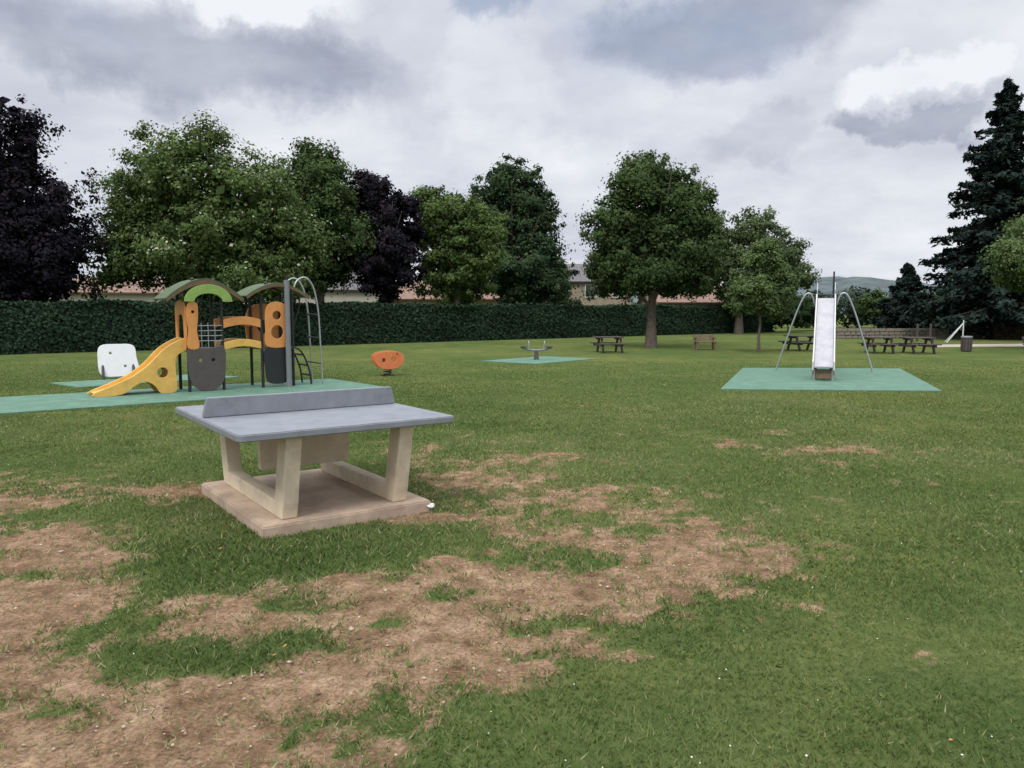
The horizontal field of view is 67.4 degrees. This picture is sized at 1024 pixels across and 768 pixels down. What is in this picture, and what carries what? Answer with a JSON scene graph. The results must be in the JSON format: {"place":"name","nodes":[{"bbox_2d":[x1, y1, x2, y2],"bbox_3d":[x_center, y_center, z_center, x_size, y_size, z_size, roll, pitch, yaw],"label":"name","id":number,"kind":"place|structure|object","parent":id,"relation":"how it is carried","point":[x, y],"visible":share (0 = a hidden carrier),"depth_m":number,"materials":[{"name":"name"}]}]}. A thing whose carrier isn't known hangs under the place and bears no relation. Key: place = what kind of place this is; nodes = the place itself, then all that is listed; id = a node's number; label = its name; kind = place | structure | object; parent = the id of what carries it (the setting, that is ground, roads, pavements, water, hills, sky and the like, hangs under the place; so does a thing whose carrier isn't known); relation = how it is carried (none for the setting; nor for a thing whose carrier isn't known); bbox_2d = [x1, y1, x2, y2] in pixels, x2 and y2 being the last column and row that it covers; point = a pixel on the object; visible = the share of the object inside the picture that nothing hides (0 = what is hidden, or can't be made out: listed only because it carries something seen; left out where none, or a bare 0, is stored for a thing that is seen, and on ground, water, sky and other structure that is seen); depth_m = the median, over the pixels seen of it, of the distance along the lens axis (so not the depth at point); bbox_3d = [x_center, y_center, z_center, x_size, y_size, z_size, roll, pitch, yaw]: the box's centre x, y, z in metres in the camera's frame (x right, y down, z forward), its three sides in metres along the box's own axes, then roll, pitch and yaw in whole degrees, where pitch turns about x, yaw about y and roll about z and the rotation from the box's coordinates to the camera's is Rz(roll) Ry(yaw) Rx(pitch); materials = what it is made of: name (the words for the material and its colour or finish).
{"place":"outdoors","nodes":[
{"label":"outdoors","id":0,"kind":"place"},
{"bbox_2d":[0,315,1023,767],"bbox_3d":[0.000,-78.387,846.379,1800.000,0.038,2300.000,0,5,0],"label":"ground","id":1,"kind":"structure","parent":0,"point":[730,347],"depth_m":4.24,"materials":[{"name":"green plant"}]},
{"bbox_2d":[0,93,116,302],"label":"copper beech tree","id":2,"kind":"object","parent":1,"relation":"on","point":[39,253],"visible":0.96,"depth_m":31.66,"materials":[{"name":"purple plant"}]},
{"bbox_2d":[49,293,164,301],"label":"walls","id":3,"kind":"structure","parent":1,"relation":"on","point":[144,297],"depth_m":54.91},
{"bbox_2d":[59,277,166,293],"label":"roof slope","id":4,"kind":"structure","parent":3,"relation":"on","point":[131,291],"depth_m":55.21,"materials":[{"name":"ceramic"}]},
{"bbox_2d":[49,375,239,387],"bbox_3d":[-8.450,-0.078,17.872,1.561,0.052,3.717,5,7,44],"label":"safety surface","id":5,"kind":"object","parent":1,"relation":"on","point":[85,384],"visible":0.37,"depth_m":17.12,"materials":[{"name":"teal rubber"}]},
{"bbox_2d":[97,344,138,379],"bbox_3d":[-9.297,-0.531,18.147,0.867,0.825,0.502,-3,6,-28],"label":"spring rocker","id":6,"kind":"object","parent":5,"relation":"on","point":[116,360],"visible":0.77,"depth_m":18.10,"materials":[{"name":"white plastic"}]},
{"bbox_2d":[0,378,382,414],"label":"safety surface","id":7,"kind":"object","parent":1,"relation":"on","point":[39,403],"visible":0.74,"depth_m":14.30,"materials":[{"name":"teal rubber"}]},
{"bbox_2d":[87,277,323,396],"bbox_3d":[-6.090,-1.045,15.601,4.523,2.336,0.985,-4,7,-37],"label":"climbing frame","id":8,"kind":"object","parent":7,"relation":"on","point":[208,372],"visible":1,"depth_m":15.41,"materials":[{"name":"yellow plastic"}]},
{"bbox_2d":[66,108,341,306],"bbox_3d":[-14.083,-7.082,35.767,12.136,10.788,9.695,0,5,0],"label":"chestnut tree","id":9,"kind":"object","parent":1,"relation":"on","point":[172,220],"visible":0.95,"depth_m":33.87,"materials":[{"name":"green plant"}]},
{"bbox_2d":[175,386,453,538],"bbox_3d":[-1.710,0.561,6.492,1.720,0.982,1.940,-4,7,-35],"label":"table tennis","id":10,"kind":"object","parent":1,"relation":"on","point":[290,433],"visible":0.98,"depth_m":6.14,"materials":[{"name":"concrete"}]},
{"bbox_2d":[276,136,378,303],"bbox_3d":[-10.360,-7.957,42.426,6.716,11.263,6.276,0,5,0],"label":"lime tree","id":11,"kind":"object","parent":1,"relation":"on","point":[321,176],"visible":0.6,"depth_m":40.92,"materials":[{"name":"green plant"}]},
{"bbox_2d":[296,291,378,303],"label":"walls","id":12,"kind":"structure","parent":1,"relation":"on","point":[341,297],"depth_m":56.86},
{"bbox_2d":[325,272,363,290],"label":"roof slope","id":13,"kind":"structure","parent":12,"relation":"on","point":[353,288],"depth_m":56.83,"materials":[{"name":"stone"}]},
{"bbox_2d":[343,167,429,303],"bbox_3d":[-7.278,-7.277,43.171,5.448,9.768,5.414,0,5,0],"label":"copper beech tree","id":14,"kind":"object","parent":1,"relation":"on","point":[386,266],"visible":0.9,"depth_m":42.27,"materials":[{"name":"purple plant"}]},
{"bbox_2d":[0,297,774,354],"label":"hedge","id":15,"kind":"object","parent":1,"relation":"on","point":[67,326],"visible":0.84,"depth_m":37.59,"materials":[{"name":"green plant"}]},
{"bbox_2d":[371,351,403,375],"bbox_3d":[-3.098,-0.513,19.138,0.769,0.626,0.400,-3,6,-25],"label":"spring rocker","id":16,"kind":"object","parent":1,"relation":"on","point":[381,359],"visible":0.99,"depth_m":19.03,"materials":[{"name":"orange plastic"}]},
{"bbox_2d":[0,459,792,767],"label":"pebbles","id":17,"kind":"object","parent":1,"relation":"on","point":[186,756],"visible":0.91,"depth_m":3.60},
{"bbox_2d":[427,503,434,508],"bbox_3d":[-0.666,0.985,6.222,0.077,0.046,0.094,0,5,0],"label":"crumpled paper","id":18,"kind":"object","parent":1,"relation":"on","point":[430,505],"visible":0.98,"depth_m":6.19,"materials":[{"name":"white paper"}]},
{"bbox_2d":[393,300,496,304],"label":"walls","id":19,"kind":"structure","parent":1,"relation":"on","point":[432,302],"depth_m":62.57,"materials":[{"name":"stone"}]},
{"bbox_2d":[396,281,499,299],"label":"roof slope","id":20,"kind":"structure","parent":19,"relation":"on","point":[406,295],"depth_m":62.75,"materials":[{"name":"ceramic"}]},
{"bbox_2d":[402,184,513,305],"bbox_3d":[-3.233,-7.113,45.060,6.678,9.088,5.931,0,5,0],"label":"lime tree","id":21,"kind":"object","parent":1,"relation":"on","point":[462,263],"visible":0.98,"depth_m":43.55,"materials":[{"name":"green plant"}]},
{"bbox_2d":[4,444,1019,747],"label":"fallen leaves","id":22,"kind":"object","parent":1,"relation":"on","point":[422,584],"visible":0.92,"depth_m":4.15,"materials":[{"name":"brown plant"}]},
{"bbox_2d":[8,397,1021,767],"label":"daisies","id":23,"kind":"object","parent":1,"relation":"on","point":[680,491],"visible":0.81,"depth_m":3.73,"materials":[{"name":"white plant"}]},
{"bbox_2d":[465,153,579,303],"bbox_3d":[0.676,-9.628,52.875,8.335,12.629,8.819,-4,7,-34],"label":"oak tree","id":24,"kind":"object","parent":1,"relation":"on","point":[532,260],"visible":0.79,"depth_m":51.70,"materials":[{"name":"green plant"}]},
{"bbox_2d":[133,277,929,327],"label":"distant treeline","id":25,"kind":"object","parent":1,"relation":"on","point":[849,311],"visible":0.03,"depth_m":72.97,"materials":[{"name":"green plant"}]},
{"bbox_2d":[481,356,596,363],"bbox_3d":[0.938,-0.776,25.249,2.280,0.052,3.406,4,7,39],"label":"safety surface","id":26,"kind":"object","parent":1,"relation":"on","point":[541,360],"visible":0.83,"depth_m":24.79,"materials":[{"name":"teal rubber"}]},
{"bbox_2d":[520,341,552,359],"bbox_3d":[0.800,-1.107,25.208,1.080,0.620,0.256,0,5,-5],"label":"seesaw","id":27,"kind":"object","parent":26,"relation":"on","point":[536,356],"visible":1,"depth_m":25.16,"materials":[{"name":"metal"}]},
{"bbox_2d":[545,293,583,304],"bbox_3d":[4.132,-5.556,58.735,3.872,3.416,2.697,-2,6,-21],"label":"elder shrub","id":28,"kind":"object","parent":1,"relation":"on","point":[571,301],"visible":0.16,"depth_m":57.89,"materials":[{"name":"green plant"}]},
{"bbox_2d":[546,283,631,305],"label":"walls","id":29,"kind":"structure","parent":1,"relation":"on","point":[596,301],"depth_m":64.64,"materials":[{"name":"stone"}]},
{"bbox_2d":[566,264,593,282],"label":"roof slope","id":30,"kind":"structure","parent":29,"relation":"on","point":[582,278],"depth_m":64.97,"materials":[{"name":"tile"}]},
{"bbox_2d":[589,336,626,352],"bbox_3d":[3.750,-1.520,29.990,1.100,0.659,1.620,-1,5,-8],"label":"picnic table","id":31,"kind":"object","parent":1,"relation":"on","point":[616,344],"visible":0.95,"depth_m":29.68,"materials":[{"name":"brown wood"}]},
{"bbox_2d":[575,150,736,347],"bbox_3d":[6.140,-5.965,33.749,6.787,8.934,5.352,-2,6,-24],"label":"horse chestnut tree","id":32,"kind":"object","parent":1,"relation":"on","point":[652,248],"visible":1,"depth_m":32.71,"materials":[{"name":"green plant"}]},
{"bbox_2d":[374,465,960,711],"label":"lawn weeds","id":33,"kind":"object","parent":1,"relation":"on","point":[411,663],"visible":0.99,"depth_m":3.50,"materials":[{"name":"green plant"}]},
{"bbox_2d":[636,286,725,305],"bbox_3d":[15.300,-6.571,63.664,8.500,4.700,6.645,0,5,-5],"label":"brick bungalow","id":34,"kind":"object","parent":1,"relation":"on","point":[701,301],"visible":0.02,"depth_m":60.57,"materials":[{"name":"brick"}]},
{"bbox_2d":[693,334,716,349],"bbox_3d":[8.047,-1.733,32.015,0.900,0.646,0.471,0,5,-4],"label":"park bench","id":35,"kind":"object","parent":1,"relation":"on","point":[695,338],"visible":0.98,"depth_m":32.15,"materials":[{"name":"brown wood"}]},
{"bbox_2d":[683,205,821,333],"bbox_3d":[16.253,-8.208,55.279,11.136,9.349,7.669,0,5,0],"label":"ash tree","id":36,"kind":"object","parent":1,"relation":"on","point":[741,237],"visible":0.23,"depth_m":53.60,"materials":[{"name":"green plant"}]},
{"bbox_2d":[721,235,802,352],"bbox_3d":[9.861,-3.463,29.941,3.183,4.664,2.553,0,5,0],"label":"maple sapling","id":37,"kind":"object","parent":1,"relation":"on","point":[758,289],"visible":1,"depth_m":29.44,"materials":[{"name":"green plant"}]},
{"bbox_2d":[762,294,810,331],"bbox_3d":[20.998,-5.668,59.815,4.520,3.436,3.572,-4,6,-33],"label":"hazel shrub","id":38,"kind":"object","parent":1,"relation":"on","point":[798,320],"visible":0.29,"depth_m":59.25,"materials":[{"name":"green plant"}]},
{"bbox_2d":[778,335,813,350],"bbox_3d":[11.900,-1.661,31.483,1.300,0.659,1.620,-1,5,-10],"label":"picnic table","id":39,"kind":"object","parent":1,"relation":"on","point":[797,342],"visible":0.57,"depth_m":31.39,"materials":[{"name":"brown wood"}]},
{"bbox_2d":[793,290,845,328],"bbox_3d":[24.782,-6.108,63.845,5.160,3.552,4.105,0,5,0],"label":"hazel shrub","id":40,"kind":"object","parent":1,"relation":"on","point":[809,318],"visible":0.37,"depth_m":62.84,"materials":[{"name":"green plant"}]},
{"bbox_2d":[720,368,942,391],"bbox_3d":[7.520,-0.139,18.519,4.217,0.052,7.599,2,6,20],"label":"safety surface","id":41,"kind":"object","parent":1,"relation":"on","point":[853,379],"visible":0.87,"depth_m":17.37,"materials":[{"name":"teal rubber"}]},
{"bbox_2d":[775,271,873,380],"bbox_3d":[7.962,-1.587,19.527,2.442,2.656,4.664,2,6,22],"label":"playground slide","id":42,"kind":"object","parent":41,"relation":"on","point":[824,334],"visible":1,"depth_m":18.98,"materials":[{"name":"metal"}]},
{"bbox_2d":[835,335,844,338],"bbox_3d":[19.362,-2.775,45.404,0.572,0.190,0.340,-1,5,-7],"label":"stone","id":43,"kind":"object","parent":1,"relation":"on","point":[839,336],"visible":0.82,"depth_m":45.26,"materials":[{"name":"grey stone"}]},
{"bbox_2d":[854,287,892,328],"bbox_3d":[28.500,-5.744,59.875,3.887,3.576,3.367,3,6,29],"label":"hazel shrub","id":44,"kind":"object","parent":1,"relation":"on","point":[866,307],"visible":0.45,"depth_m":59.26,"materials":[{"name":"green plant"}]},
{"bbox_2d":[858,337,899,353],"bbox_3d":[14.100,-1.482,29.592,1.000,0.659,1.620,1,5,6],"label":"picnic table","id":45,"kind":"object","parent":1,"relation":"on","point":[868,343],"visible":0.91,"depth_m":29.32,"materials":[{"name":"brown wood"}]},
{"bbox_2d":[866,262,933,328],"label":"spruce tree","id":46,"kind":"object","parent":1,"relation":"on","point":[906,293],"visible":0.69,"depth_m":48.31,"materials":[{"name":"green plant"}]},
{"bbox_2d":[894,337,941,353],"bbox_3d":[15.500,-1.463,29.393,1.100,0.659,1.620,0,5,4],"label":"picnic table","id":47,"kind":"object","parent":1,"relation":"on","point":[912,345],"visible":0.95,"depth_m":29.09,"materials":[{"name":"brown wood"}]},
{"bbox_2d":[916,324,931,341],"bbox_3d":[21.950,-2.733,40.924,0.790,0.950,0.090,0,5,0],"label":"fence post","id":48,"kind":"object","parent":1,"relation":"on","point":[917,330],"visible":0.97,"depth_m":40.89,"materials":[{"name":"brown wood"}]},
{"bbox_2d":[929,292,953,309],"bbox_3d":[32.831,-5.422,57.719,4.551,3.343,3.802,-2,6,-19],"label":"yew shrub","id":49,"kind":"object","parent":1,"relation":"on","point":[938,297],"visible":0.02,"depth_m":57.09,"materials":[{"name":"green plant"}]},
{"bbox_2d":[945,320,963,342],"bbox_3d":[22.852,-2.729,39.867,0.803,1.170,0.854,1,5,10],"label":"goal frame","id":50,"kind":"object","parent":1,"relation":"on","point":[954,332],"visible":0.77,"depth_m":39.45,"materials":[{"name":"white metal"}]},
{"bbox_2d":[904,77,1023,337],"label":"cedar tree","id":51,"kind":"object","parent":1,"relation":"on","point":[998,158],"visible":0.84,"depth_m":43.72,"materials":[{"name":"green plant"}]},
{"bbox_2d":[960,336,972,351],"bbox_3d":[18.100,-1.603,30.585,0.430,0.615,0.430,0,5,0],"label":"litter bin","id":52,"kind":"object","parent":1,"relation":"on","point":[966,343],"visible":1,"depth_m":30.44,"materials":[{"name":"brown wood"}]},
{"bbox_2d":[977,197,1023,295],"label":"maple tree","id":53,"kind":"object","parent":1,"relation":"on","point":[1008,265],"visible":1,"depth_m":31.84,"materials":[{"name":"green plant"}]},
{"bbox_2d":[983,302,1023,339],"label":"beech hedge","id":54,"kind":"object","parent":1,"relation":"on","point":[1009,332],"visible":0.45,"depth_m":43.80,"materials":[{"name":"green plant"}]},
{"bbox_2d":[0,359,1023,767],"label":"grass","id":55,"kind":"structure","parent":0,"point":[370,553],"depth_m":5.49,"materials":[{"name":"green plant"}]},
{"bbox_2d":[0,0,1023,303],"label":"sky","id":56,"kind":"structure","parent":0,"point":[855,121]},
{"bbox_2d":[632,276,946,312],"bbox_3d":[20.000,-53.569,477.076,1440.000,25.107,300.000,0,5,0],"label":"hill","id":57,"kind":"structure","parent":0,"point":[825,285],"depth_m":394.51,"materials":[{"name":"green plant"}]},
{"bbox_2d":[941,328,949,331],"bbox_3d":[25.930,-3.237,46.037,0.549,0.190,0.340,-1,5,-7],"label":"stone","id":58,"kind":"object","parent":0,"point":[944,329],"visible":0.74,"depth_m":45.88,"materials":[{"name":"grey stone"}]},
{"bbox_2d":[916,344,1023,346],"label":"gravel path","id":59,"kind":"structure","parent":0,"point":[984,345],"depth_m":36.06,"materials":[{"name":"beige gravel"}]},
{"bbox_3d":[22.497,-3.006,45.721,0.328,0.190,0.340,0,5,-5],"label":"stone","id":60,"kind":"object","parent":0,"visible":0},
{"bbox_2d":[883,328,894,331],"bbox_3d":[22.408,-3.205,45.698,0.567,0.190,0.340,0,5,-5],"label":"stone","id":61,"kind":"object","parent":60,"relation":"on","point":[889,330],"visible":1,"depth_m":45.55,"materials":[{"name":"grey stone"}]},
{"bbox_3d":[22.880,-3.010,45.763,0.401,0.190,0.340,-1,5,-7],"label":"stone","id":62,"kind":"object","parent":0,"visible":0},
{"bbox_2d":[893,328,902,331],"bbox_3d":[22.966,-3.210,45.757,0.516,0.190,0.340,0,5,-4],"label":"stone","id":63,"kind":"object","parent":62,"relation":"on","point":[898,330],"visible":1,"depth_m":45.61,"materials":[{"name":"grey stone"}]}
]}

